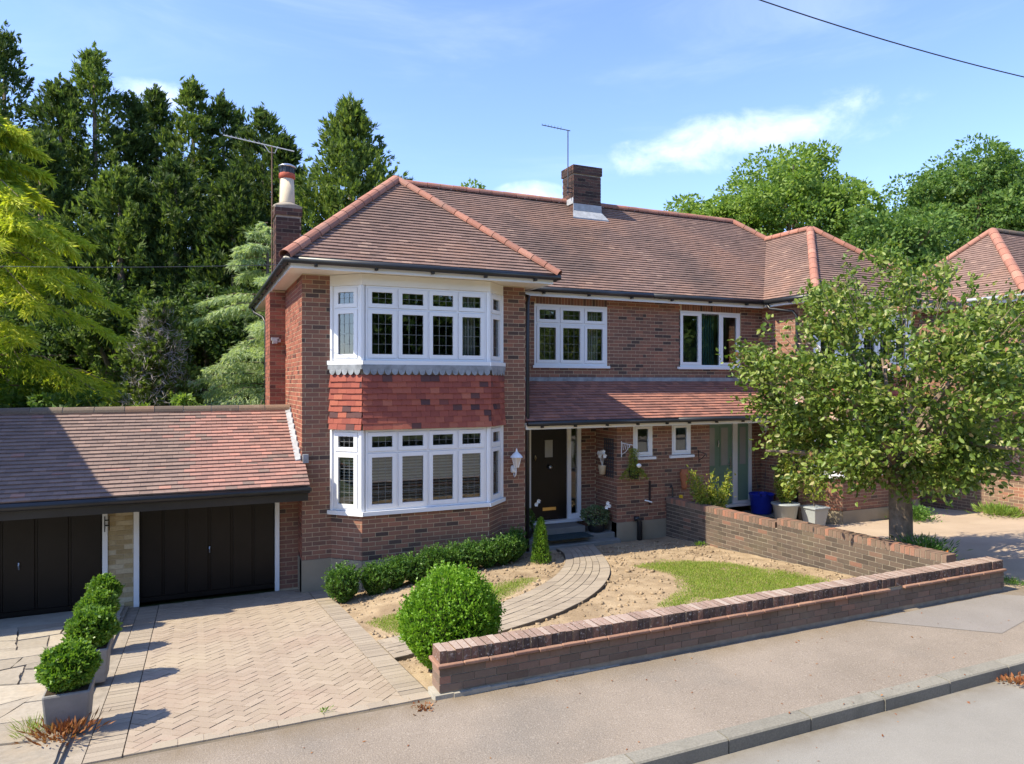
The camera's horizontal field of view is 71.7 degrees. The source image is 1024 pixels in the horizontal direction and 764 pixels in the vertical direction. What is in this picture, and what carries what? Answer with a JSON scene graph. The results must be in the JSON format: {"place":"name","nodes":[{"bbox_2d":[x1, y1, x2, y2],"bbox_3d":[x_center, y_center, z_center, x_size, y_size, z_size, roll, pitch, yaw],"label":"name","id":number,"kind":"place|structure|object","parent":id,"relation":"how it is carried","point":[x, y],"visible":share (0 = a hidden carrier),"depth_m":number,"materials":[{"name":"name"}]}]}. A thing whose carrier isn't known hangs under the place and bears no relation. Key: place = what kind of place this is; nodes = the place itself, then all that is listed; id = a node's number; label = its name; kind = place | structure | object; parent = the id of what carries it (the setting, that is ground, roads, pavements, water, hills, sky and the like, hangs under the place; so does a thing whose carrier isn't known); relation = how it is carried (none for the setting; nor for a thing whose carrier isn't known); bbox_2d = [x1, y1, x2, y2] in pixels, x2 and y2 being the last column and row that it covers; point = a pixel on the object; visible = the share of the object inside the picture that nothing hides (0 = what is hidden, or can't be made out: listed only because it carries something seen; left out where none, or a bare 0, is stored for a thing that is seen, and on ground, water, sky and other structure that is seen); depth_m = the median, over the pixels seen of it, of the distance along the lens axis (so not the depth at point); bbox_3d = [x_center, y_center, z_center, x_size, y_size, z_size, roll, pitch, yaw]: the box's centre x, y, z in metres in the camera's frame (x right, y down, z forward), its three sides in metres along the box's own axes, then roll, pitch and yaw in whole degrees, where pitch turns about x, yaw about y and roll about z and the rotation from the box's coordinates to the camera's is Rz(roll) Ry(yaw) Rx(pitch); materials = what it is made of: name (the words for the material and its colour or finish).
{"place":"outdoors","nodes":[
{"label":"outdoors","id":0,"kind":"place"},
{"bbox_2d":[0,605,139,763],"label":"patio","id":1,"kind":"structure","parent":0,"point":[24,640],"depth_m":7.19,"materials":[{"name":"stone"}]},
{"bbox_2d":[6,712,51,737],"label":"dry grass","id":2,"kind":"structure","parent":1,"relation":"on","point":[33,723],"depth_m":5.84,"materials":[{"name":"plant"}]},
{"bbox_2d":[15,708,113,751],"bbox_3d":[-3.714,2.819,5.867,0.742,0.144,0.723,0,0,12],"label":"dry fern","id":3,"kind":"object","parent":1,"relation":"on","point":[62,728],"visible":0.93,"depth_m":5.77,"materials":[{"name":"brown plant"}]},
{"bbox_2d":[34,636,103,732],"bbox_3d":[-3.764,2.555,6.030,0.514,0.734,0.497,0,0,-24],"label":"topiary planter","id":4,"kind":"object","parent":1,"relation":"on","point":[67,669],"visible":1,"depth_m":5.91,"materials":[{"name":"plant"}]},
{"bbox_2d":[60,602,122,682],"bbox_3d":[-4.339,2.678,7.314,0.525,0.771,0.509,0,0,3],"label":"topiary planter","id":5,"kind":"object","parent":1,"relation":"on","point":[99,626],"visible":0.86,"depth_m":7.21,"materials":[{"name":"plant"}]},
{"bbox_2d":[71,586,120,648],"bbox_3d":[-4.958,2.822,8.458,0.524,0.748,0.497,0,0,-24],"label":"topiary planter","id":6,"kind":"object","parent":1,"relation":"on","point":[103,597],"visible":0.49,"depth_m":8.41,"materials":[{"name":"plant"}]},
{"bbox_2d":[84,573,124,616],"bbox_3d":[-5.504,2.948,9.580,0.505,0.749,0.508,0,0,-24],"label":"topiary planter","id":7,"kind":"object","parent":1,"relation":"on","point":[107,581],"visible":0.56,"depth_m":9.51,"materials":[{"name":"plant"}]},
{"bbox_2d":[3,564,274,618],"bbox_3d":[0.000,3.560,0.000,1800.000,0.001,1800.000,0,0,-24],"label":"ground","id":8,"kind":"structure","parent":0,"point":[154,603],"depth_m":11.71,"materials":[{"name":"grey concrete"}]},
{"bbox_2d":[0,91,36,301],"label":"conifer","id":9,"kind":"object","parent":8,"relation":"on","point":[3,113],"visible":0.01,"depth_m":33.05,"materials":[{"name":"green plant"}]},
{"bbox_2d":[0,19,44,247],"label":"conifer","id":10,"kind":"object","parent":8,"relation":"on","point":[9,51],"visible":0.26,"depth_m":35.81,"materials":[{"name":"green plant"}]},
{"bbox_2d":[0,376,66,407],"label":"bush","id":11,"kind":"object","parent":8,"relation":"on","point":[12,398],"visible":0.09,"depth_m":20.06,"materials":[{"name":"green plant"}]},
{"bbox_2d":[0,285,108,382],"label":"undergrowth","id":12,"kind":"object","parent":8,"relation":"on","point":[8,316],"visible":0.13,"depth_m":28.02,"materials":[{"name":"green plant"}]},
{"bbox_2d":[0,126,118,390],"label":"conifer","id":13,"kind":"object","parent":8,"relation":"on","point":[62,194],"visible":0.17,"depth_m":29.68,"materials":[{"name":"green plant"}]},
{"bbox_2d":[3,72,133,363],"bbox_3d":[-21.182,-5.415,32.928,11.254,18.037,10.347,0,0,-24],"label":"conifer","id":14,"kind":"object","parent":8,"relation":"on","point":[43,111],"visible":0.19,"depth_m":32.49,"materials":[{"name":"green plant"}]},
{"bbox_2d":[0,114,136,406],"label":"golden conifer","id":15,"kind":"object","parent":8,"relation":"on","point":[25,227],"visible":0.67,"depth_m":19.46,"materials":[{"name":"yellow plant"}]},
{"bbox_2d":[26,384,111,407],"bbox_3d":[-11.564,1.801,19.012,3.366,3.666,3.679,0,0,12],"label":"bush","id":16,"kind":"object","parent":8,"relation":"on","point":[80,401],"visible":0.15,"depth_m":18.57,"materials":[{"name":"green plant"}]},
{"bbox_2d":[2,41,181,365],"bbox_3d":[-20.075,-6.410,34.654,12.978,20.027,12.554,0,0,-24],"label":"conifer","id":17,"kind":"object","parent":8,"relation":"on","point":[91,69],"visible":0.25,"depth_m":33.37,"materials":[{"name":"green plant"}]},
{"bbox_2d":[1,160,213,402],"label":"conifer","id":18,"kind":"object","parent":8,"relation":"on","point":[119,186],"visible":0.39,"depth_m":28.89,"materials":[{"name":"green plant"}]},
{"bbox_2d":[22,273,197,402],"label":"undergrowth","id":19,"kind":"object","parent":8,"relation":"on","point":[126,298],"visible":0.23,"depth_m":27.49,"materials":[{"name":"green plant"}]},
{"bbox_2d":[92,397,156,406],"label":"bush","id":20,"kind":"object","parent":8,"relation":"on","point":[104,404],"visible":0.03,"depth_m":18.44,"materials":[{"name":"green plant"}]},
{"bbox_2d":[80,91,178,383],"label":"conifer","id":21,"kind":"object","parent":8,"relation":"on","point":[134,105],"visible":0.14,"depth_m":34.60,"materials":[{"name":"green plant"}]},
{"bbox_2d":[42,152,248,390],"bbox_3d":[-15.223,-3.234,31.254,10.551,13.677,10.130,0,0,-24],"label":"conifer","id":22,"kind":"object","parent":8,"relation":"on","point":[173,179],"visible":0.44,"depth_m":29.92,"materials":[{"name":"green plant"}]},
{"bbox_2d":[110,83,191,289],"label":"conifer","id":23,"kind":"object","parent":8,"relation":"on","point":[157,105],"visible":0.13,"depth_m":36.62,"materials":[{"name":"green plant"}]},
{"bbox_2d":[109,298,204,405],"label":"columnar cypress","id":24,"kind":"object","parent":8,"relation":"on","point":[148,366],"visible":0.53,"depth_m":18.62,"materials":[{"name":"green plant"}]},
{"bbox_2d":[105,74,239,391],"bbox_3d":[-15.363,-5.796,34.937,10.073,18.798,10.472,0,0,-24],"label":"conifer","id":25,"kind":"object","parent":8,"relation":"on","point":[190,96],"visible":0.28,"depth_m":34.43,"materials":[{"name":"green plant"}]},
{"bbox_2d":[109,279,263,403],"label":"undergrowth","id":26,"kind":"object","parent":8,"relation":"on","point":[200,335],"visible":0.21,"depth_m":27.37,"materials":[{"name":"green plant"}]},
{"bbox_2d":[169,392,206,405],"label":"bush","id":27,"kind":"object","parent":8,"relation":"on","point":[179,399],"visible":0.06,"depth_m":18.06,"materials":[{"name":"green plant"}]},
{"bbox_2d":[127,166,270,401],"bbox_3d":[-12.050,-2.922,31.106,8.564,13.054,10.258,0,0,39],"label":"conifer","id":28,"kind":"object","parent":8,"relation":"on","point":[233,195],"visible":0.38,"depth_m":30.03,"materials":[{"name":"green plant"}]},
{"bbox_2d":[162,88,260,390],"bbox_3d":[-14.931,-5.679,36.328,10.190,18.565,8.952,0,0,22],"label":"conifer","id":29,"kind":"object","parent":8,"relation":"on","point":[229,115],"visible":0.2,"depth_m":35.56,"materials":[{"name":"green plant"}]},
{"bbox_2d":[176,221,270,405],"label":"weeping cedar","id":30,"kind":"object","parent":8,"relation":"on","point":[229,375],"visible":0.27,"depth_m":22.14,"materials":[{"name":"green plant"}]},
{"bbox_2d":[189,105,269,246],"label":"conifer","id":31,"kind":"object","parent":8,"relation":"on","point":[242,119],"visible":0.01,"depth_m":37.86,"materials":[{"name":"green plant"}]},
{"bbox_2d":[198,285,264,402],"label":"undergrowth","id":32,"kind":"object","parent":8,"relation":"on","point":[238,333],"visible":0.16,"depth_m":27.02,"materials":[{"name":"green plant"}]},
{"bbox_2d":[175,101,304,366],"bbox_3d":[-11.819,-4.958,33.977,9.840,17.124,10.237,0,0,-24],"label":"conifer","id":33,"kind":"object","parent":8,"relation":"on","point":[265,119],"visible":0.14,"depth_m":33.44,"materials":[{"name":"green plant"}]},
{"bbox_2d":[227,126,314,288],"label":"conifer","id":34,"kind":"object","parent":8,"relation":"on","point":[284,141],"visible":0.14,"depth_m":32.58,"materials":[{"name":"green plant"}]},
{"bbox_2d":[176,91,414,403],"bbox_3d":[-7.279,-4.591,31.019,11.666,16.397,13.462,0,0,32],"label":"conifer","id":35,"kind":"object","parent":8,"relation":"on","point":[350,154],"visible":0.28,"depth_m":29.89,"materials":[{"name":"green plant"}]},
{"bbox_2d":[248,163,678,592],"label":"brick house","id":36,"kind":"structure","parent":8,"relation":"on","point":[436,355],"depth_m":13.08,"materials":[{"name":"brick"}]},
{"bbox_2d":[7,264,288,267],"bbox_3d":[-10.203,-2.543,15.021,15.622,1.437,0.011,0,0,31],"label":"overhead cable","id":37,"kind":"object","parent":36,"relation":"on","point":[171,266],"visible":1,"depth_m":12.48,"materials":[{"name":"black plastic"}]},
{"bbox_2d":[222,133,293,272],"bbox_3d":[-4.996,-3.368,13.986,1.400,3.035,0.229,0,0,0],"label":"tv aerial","id":38,"kind":"object","parent":36,"relation":"attached to","point":[240,138],"visible":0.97,"depth_m":13.98,"materials":[{"name":"metal"}]},
{"bbox_2d":[327,430,363,516],"bbox_3d":[-2.737,1.506,11.838,0.691,1.412,0.203,0,0,20],"label":"window","id":39,"kind":"structure","parent":36,"relation":"in","point":[349,509],"depth_m":11.80,"materials":[{"name":"white plastic"}]},
{"bbox_2d":[327,285,363,364],"bbox_3d":[-2.750,-0.944,11.803,0.691,1.312,0.127,0,0,20],"label":"window","id":40,"kind":"structure","parent":36,"relation":"in","point":[350,308],"depth_m":11.79,"materials":[{"name":"white plastic"}]},
{"bbox_2d":[361,427,490,515],"bbox_3d":[-1.458,1.505,12.197,2.300,1.410,0.201,0,0,-24],"label":"window","id":41,"kind":"structure","parent":36,"relation":"in","point":[396,451],"depth_m":12.15,"materials":[{"name":"white plastic"}]},
{"bbox_2d":[364,285,489,365],"bbox_3d":[-1.442,-0.945,12.162,2.300,1.310,0.125,0,0,-24],"label":"window","id":42,"kind":"structure","parent":36,"relation":"in","point":[396,309],"depth_m":12.12,"materials":[{"name":"white plastic"}]},
{"bbox_2d":[490,425,505,506],"bbox_3d":[-0.339,1.506,12.913,0.203,1.412,0.691,0,0,22],"label":"window","id":43,"kind":"structure","parent":36,"relation":"in","point":[496,498],"depth_m":12.96,"materials":[{"name":"white plastic"}]},
{"bbox_2d":[490,293,505,365],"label":"window","id":44,"kind":"structure","parent":36,"relation":"in","point":[495,314],"depth_m":12.95,"materials":[{"name":"white plastic"}]},
{"bbox_2d":[511,448,521,476],"bbox_3d":[0.069,1.502,13.142,0.242,0.552,0.318,0,0,-24],"label":"wall lantern","id":45,"kind":"object","parent":36,"relation":"attached to","point":[516,456],"depth_m":13.07,"materials":[{"name":"white plastic"}]},
{"bbox_2d":[525,499,540,537],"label":"potted plant","id":46,"kind":"object","parent":36,"relation":"on","point":[533,518],"visible":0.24,"depth_m":14.01,"materials":[{"name":"green plant"}]},
{"bbox_2d":[531,429,566,520],"bbox_3d":[0.778,1.893,14.903,0.845,2.003,0.110,0,0,-24],"label":"door","id":47,"kind":"structure","parent":36,"relation":"in","point":[548,446],"depth_m":14.91,"materials":[{"name":"black paint"}]},
{"bbox_2d":[547,532,593,540],"bbox_3d":[1.095,3.086,14.179,1.000,0.022,0.420,0,0,-24],"label":"door mat","id":48,"kind":"object","parent":36,"relation":"on","point":[564,536],"depth_m":14.11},
{"bbox_2d":[532,304,609,367],"bbox_3d":[1.263,-0.962,15.098,1.860,1.335,0.120,0,0,-24],"label":"window","id":49,"kind":"structure","parent":36,"relation":"in","point":[558,323],"depth_m":15.05,"materials":[{"name":"white plastic"}]},
{"bbox_2d":[579,501,610,532],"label":"potted plant","id":50,"kind":"object","parent":36,"relation":"on","point":[595,522],"visible":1,"depth_m":14.58,"materials":[{"name":"green plant"}]},
{"bbox_2d":[604,438,612,477],"bbox_3d":[2.026,1.590,14.870,0.025,0.820,0.360,0,0,-24],"label":"wall trellis","id":51,"kind":"object","parent":36,"relation":"attached to","point":[608,457],"depth_m":14.87,"materials":[{"name":"metal"}]},
{"bbox_2d":[597,450,606,474],"bbox_3d":[1.914,1.674,14.894,0.180,0.532,0.271,0,0,-24],"label":"wall pot","id":52,"kind":"object","parent":51,"relation":"attached to","point":[602,469],"depth_m":14.87,"materials":[{"name":"ceramic"}]},
{"bbox_2d":[619,441,647,479],"bbox_3d":[2.480,1.613,14.458,0.671,0.786,0.521,0,0,-24],"label":"hanging basket","id":53,"kind":"object","parent":36,"relation":"attached to","point":[632,472],"visible":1,"depth_m":14.39,"materials":[{"name":"green plastic"}]},
{"bbox_2d":[632,426,655,459],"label":"window","id":54,"kind":"structure","parent":36,"relation":"in","point":[648,453],"depth_m":14.88,"materials":[{"name":"white plastic"}]},
{"bbox_2d":[663,193,759,232],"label":"broadleaf tree","id":55,"kind":"object","parent":8,"relation":"on","point":[691,206],"visible":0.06,"depth_m":38.88,"materials":[{"name":"green plant"}]},
{"bbox_2d":[597,203,960,535],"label":"brick house","id":56,"kind":"structure","parent":8,"relation":"on","point":[712,283],"depth_m":16.78,"materials":[{"name":"brick"}]},
{"bbox_2d":[669,425,694,457],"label":"window","id":57,"kind":"structure","parent":56,"relation":"in","point":[675,453],"depth_m":15.27,"materials":[{"name":"white plastic"}]},
{"bbox_2d":[680,469,688,488],"bbox_3d":[3.705,2.085,15.251,0.200,0.430,0.197,0,0,-24],"label":"wall pot","id":58,"kind":"object","parent":56,"relation":"attached to","point":[683,475],"depth_m":15.19,"materials":[{"name":"ceramic"}]},
{"bbox_2d":[677,310,741,369],"bbox_3d":[4.635,-0.967,16.610,1.890,1.345,0.120,0,0,-24],"label":"window","id":59,"kind":"structure","parent":56,"relation":"in","point":[683,365],"depth_m":16.53,"materials":[{"name":"white plastic"}]},
{"bbox_2d":[709,424,731,503],"bbox_3d":[4.854,1.899,16.733,0.880,1.993,0.106,0,0,-24],"label":"door","id":60,"kind":"structure","parent":56,"relation":"in","point":[720,435],"depth_m":16.77,"materials":[{"name":"green paint"}]},
{"bbox_2d":[844,315,910,369],"bbox_3d":[8.572,-0.945,16.652,2.300,1.310,0.125,0,0,-24],"label":"window","id":61,"kind":"structure","parent":56,"relation":"in","point":[876,348],"depth_m":16.75,"materials":[{"name":"white plastic"}]},
{"bbox_2d":[704,138,889,244],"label":"broadleaf tree","id":62,"kind":"object","parent":8,"relation":"on","point":[803,187],"visible":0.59,"depth_m":35.94,"materials":[{"name":"green plant"}]},
{"bbox_2d":[840,205,966,274],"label":"broadleaf tree","id":63,"kind":"object","parent":8,"relation":"on","point":[914,233],"visible":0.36,"depth_m":32.07,"materials":[{"name":"green plant"}]},
{"bbox_2d":[876,132,1023,270],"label":"broadleaf tree","id":64,"kind":"object","parent":8,"relation":"on","point":[989,194],"visible":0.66,"depth_m":37.75,"materials":[{"name":"green plant"}]},
{"bbox_2d":[0,404,309,618],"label":"garage","id":65,"kind":"structure","parent":0,"point":[176,502],"depth_m":11.09,"materials":[{"name":"tile"}]},
{"bbox_2d":[0,514,101,618],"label":"garage door","id":66,"kind":"structure","parent":65,"relation":"in","point":[46,564],"depth_m":10.66,"materials":[{"name":"brown paint"}]},
{"bbox_2d":[139,503,274,602],"bbox_3d":[-4.941,2.515,11.582,2.030,1.930,0.101,0,0,-24],"label":"garage door","id":67,"kind":"structure","parent":65,"relation":"in","point":[191,552],"depth_m":11.56,"materials":[{"name":"brown paint"}]},
{"bbox_2d":[82,589,431,763],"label":"driveway","id":68,"kind":"structure","parent":0,"point":[194,673],"depth_m":7.36,"materials":[{"name":"beige brick"}]},
{"bbox_2d":[0,0,1023,263],"label":"sky","id":69,"kind":"structure","parent":0,"point":[664,97],"materials":[{"name":"blue"}]},
{"bbox_2d":[102,587,1023,763],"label":"pavement","id":70,"kind":"structure","parent":0,"point":[628,708],"depth_m":6.49,"materials":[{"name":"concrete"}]},
{"bbox_2d":[428,556,1006,700],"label":"garden wall","id":71,"kind":"structure","parent":70,"relation":"on","point":[469,666],"depth_m":7.55,"materials":[{"name":"brick"}]},
{"bbox_2d":[329,536,854,689],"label":"soil","id":72,"kind":"structure","parent":0,"point":[380,608],"depth_m":10.98,"materials":[{"name":"brown soil"}]},
{"bbox_2d":[321,560,363,602],"bbox_3d":[-2.627,3.098,10.948,0.642,0.665,0.662,0,0,-1],"label":"box plant","id":73,"kind":"object","parent":72,"relation":"on","point":[340,584],"visible":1,"depth_m":10.81,"materials":[{"name":"green plant"}]},
{"bbox_2d":[358,558,392,595],"bbox_3d":[-2.170,3.099,11.228,0.597,0.600,0.601,0,0,-24],"label":"box plant","id":74,"kind":"object","parent":72,"relation":"on","point":[375,579],"visible":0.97,"depth_m":11.11,"materials":[{"name":"green plant"}]},
{"bbox_2d":[380,553,412,589],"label":"box plant","id":75,"kind":"object","parent":72,"relation":"on","point":[396,566],"visible":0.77,"depth_m":11.29,"materials":[{"name":"green plant"}]},
{"bbox_2d":[399,548,429,582],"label":"box plant","id":76,"kind":"object","parent":72,"relation":"on","point":[418,568],"visible":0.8,"depth_m":11.47,"materials":[{"name":"green plant"}]},
{"bbox_2d":[419,541,451,575],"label":"box plant","id":77,"kind":"object","parent":72,"relation":"on","point":[433,555],"visible":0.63,"depth_m":11.66,"materials":[{"name":"green plant"}]},
{"bbox_2d":[395,560,506,669],"bbox_3d":[-0.614,2.425,7.332,1.168,1.130,1.127,0,0,-24],"label":"box bush","id":78,"kind":"object","parent":72,"relation":"on","point":[455,602],"visible":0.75,"depth_m":7.04,"materials":[{"name":"green plant"}]},
{"bbox_2d":[438,540,470,566],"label":"box plant","id":79,"kind":"object","parent":72,"relation":"on","point":[454,550],"visible":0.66,"depth_m":11.82,"materials":[{"name":"green plant"}]},
{"bbox_2d":[458,537,484,570],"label":"box plant","id":80,"kind":"object","parent":72,"relation":"on","point":[473,550],"visible":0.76,"depth_m":11.97,"materials":[{"name":"green plant"}]},
{"bbox_2d":[475,534,503,567],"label":"box plant","id":81,"kind":"object","parent":72,"relation":"on","point":[491,555],"visible":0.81,"depth_m":12.17,"materials":[{"name":"green plant"}]},
{"bbox_2d":[377,544,609,660],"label":"garden path","id":82,"kind":"structure","parent":72,"relation":"on","point":[583,574],"depth_m":10.04,"materials":[{"name":"beige brick"}]},
{"bbox_2d":[490,532,516,565],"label":"box plant","id":83,"kind":"object","parent":72,"relation":"on","point":[505,547],"visible":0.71,"depth_m":12.37,"materials":[{"name":"green plant"}]},
{"bbox_2d":[502,528,526,561],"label":"box plant","id":84,"kind":"object","parent":72,"relation":"on","point":[519,544],"visible":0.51,"depth_m":12.65,"materials":[{"name":"green plant"}]},
{"bbox_2d":[502,525,529,558],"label":"box plant","id":85,"kind":"object","parent":72,"relation":"on","point":[522,534],"visible":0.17,"depth_m":13.01,"materials":[{"name":"green plant"}]},
{"bbox_2d":[530,516,551,563],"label":"cone shrub","id":86,"kind":"object","parent":72,"relation":"on","point":[540,548],"visible":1,"depth_m":12.48,"materials":[{"name":"green plant"}]},
{"bbox_2d":[364,559,830,635],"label":"lawn","id":87,"kind":"structure","parent":72,"relation":"on","point":[704,566],"depth_m":10.71,"materials":[{"name":"green plant"}]},
{"bbox_2d":[694,674,1023,763],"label":"road","id":88,"kind":"structure","parent":0,"point":[986,726],"depth_m":6.11,"materials":[{"name":"grey asphalt"}]},
{"bbox_2d":[584,653,1023,763],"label":"kerb","id":89,"kind":"structure","parent":88,"relation":"on","point":[711,745],"depth_m":6.29,"materials":[{"name":"concrete"}]},
{"bbox_2d":[996,671,1023,687],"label":"dead leaves","id":90,"kind":"object","parent":88,"relation":"on","point":[1019,679],"visible":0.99,"depth_m":7.22,"materials":[{"name":"brown plant"}]},
{"bbox_2d":[727,505,1023,590],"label":"driveway","id":91,"kind":"structure","parent":0,"point":[980,534],"depth_m":14.64,"materials":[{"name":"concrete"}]},
{"bbox_2d":[685,465,735,508],"bbox_3d":[4.092,2.479,14.514,1.161,1.550,0.779,0,0,-24],"label":"leafy shrub","id":92,"kind":"object","parent":91,"relation":"on","point":[703,497],"visible":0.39,"depth_m":14.48,"materials":[{"name":"green plant"}]},
{"bbox_2d":[748,452,774,514],"bbox_3d":[5.905,2.375,16.748,0.590,1.450,0.611,0,0,-24],"label":"tub","id":93,"kind":"object","parent":91,"relation":"on","point":[760,502],"visible":0.98,"depth_m":16.56,"materials":[{"name":"blue plastic"}]},
{"bbox_2d":[771,457,799,518],"bbox_3d":[6.141,2.470,15.927,0.620,1.581,0.615,0,0,-24],"label":"potted shrub","id":94,"kind":"object","parent":91,"relation":"on","point":[787,507],"visible":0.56,"depth_m":15.81,"materials":[{"name":"green plant"}]},
{"bbox_2d":[666,497,955,576],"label":"garden wall","id":95,"kind":"structure","parent":91,"relation":"on","point":[809,544],"depth_m":12.04,"materials":[{"name":"brick"}]},
{"bbox_2d":[795,456,836,525],"bbox_3d":[6.751,2.433,15.860,1.047,1.614,0.912,0,0,-24],"label":"potted shrub","id":96,"kind":"object","parent":91,"relation":"on","point":[814,513],"visible":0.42,"depth_m":15.74,"materials":[{"name":"green plant"}]},
{"bbox_2d":[716,232,1023,542],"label":"street tree","id":97,"kind":"object","parent":91,"relation":"on","point":[897,448],"visible":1,"depth_m":10.44,"materials":[{"name":"green plant"}]},
{"bbox_2d":[885,505,946,523],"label":"shrub","id":98,"kind":"object","parent":91,"relation":"on","point":[922,513],"visible":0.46,"depth_m":16.23,"materials":[{"name":"green plant"}]},
{"bbox_2d":[885,533,972,560],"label":"ground plants","id":99,"kind":"object","parent":91,"relation":"on","point":[928,543],"visible":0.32,"depth_m":10.69,"materials":[{"name":"green plant"}]},
{"bbox_2d":[919,228,1023,475],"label":"brick house","id":100,"kind":"structure","parent":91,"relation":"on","point":[996,254],"depth_m":19.76,"materials":[{"name":"tile"}]},
{"bbox_2d":[919,473,1023,515],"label":"garden wall","id":101,"kind":"structure","parent":91,"relation":"on","point":[1016,500],"depth_m":17.35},
{"bbox_2d":[965,499,1023,518],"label":"weed","id":102,"kind":"object","parent":91,"relation":"on","point":[997,509],"visible":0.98,"depth_m":16.69,"materials":[{"name":"green plant"}]},
{"bbox_2d":[759,0,1023,76],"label":"overhead cable","id":103,"kind":"object","parent":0,"point":[885,39],"visible":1,"depth_m":12.36,"materials":[{"name":"black plastic"}]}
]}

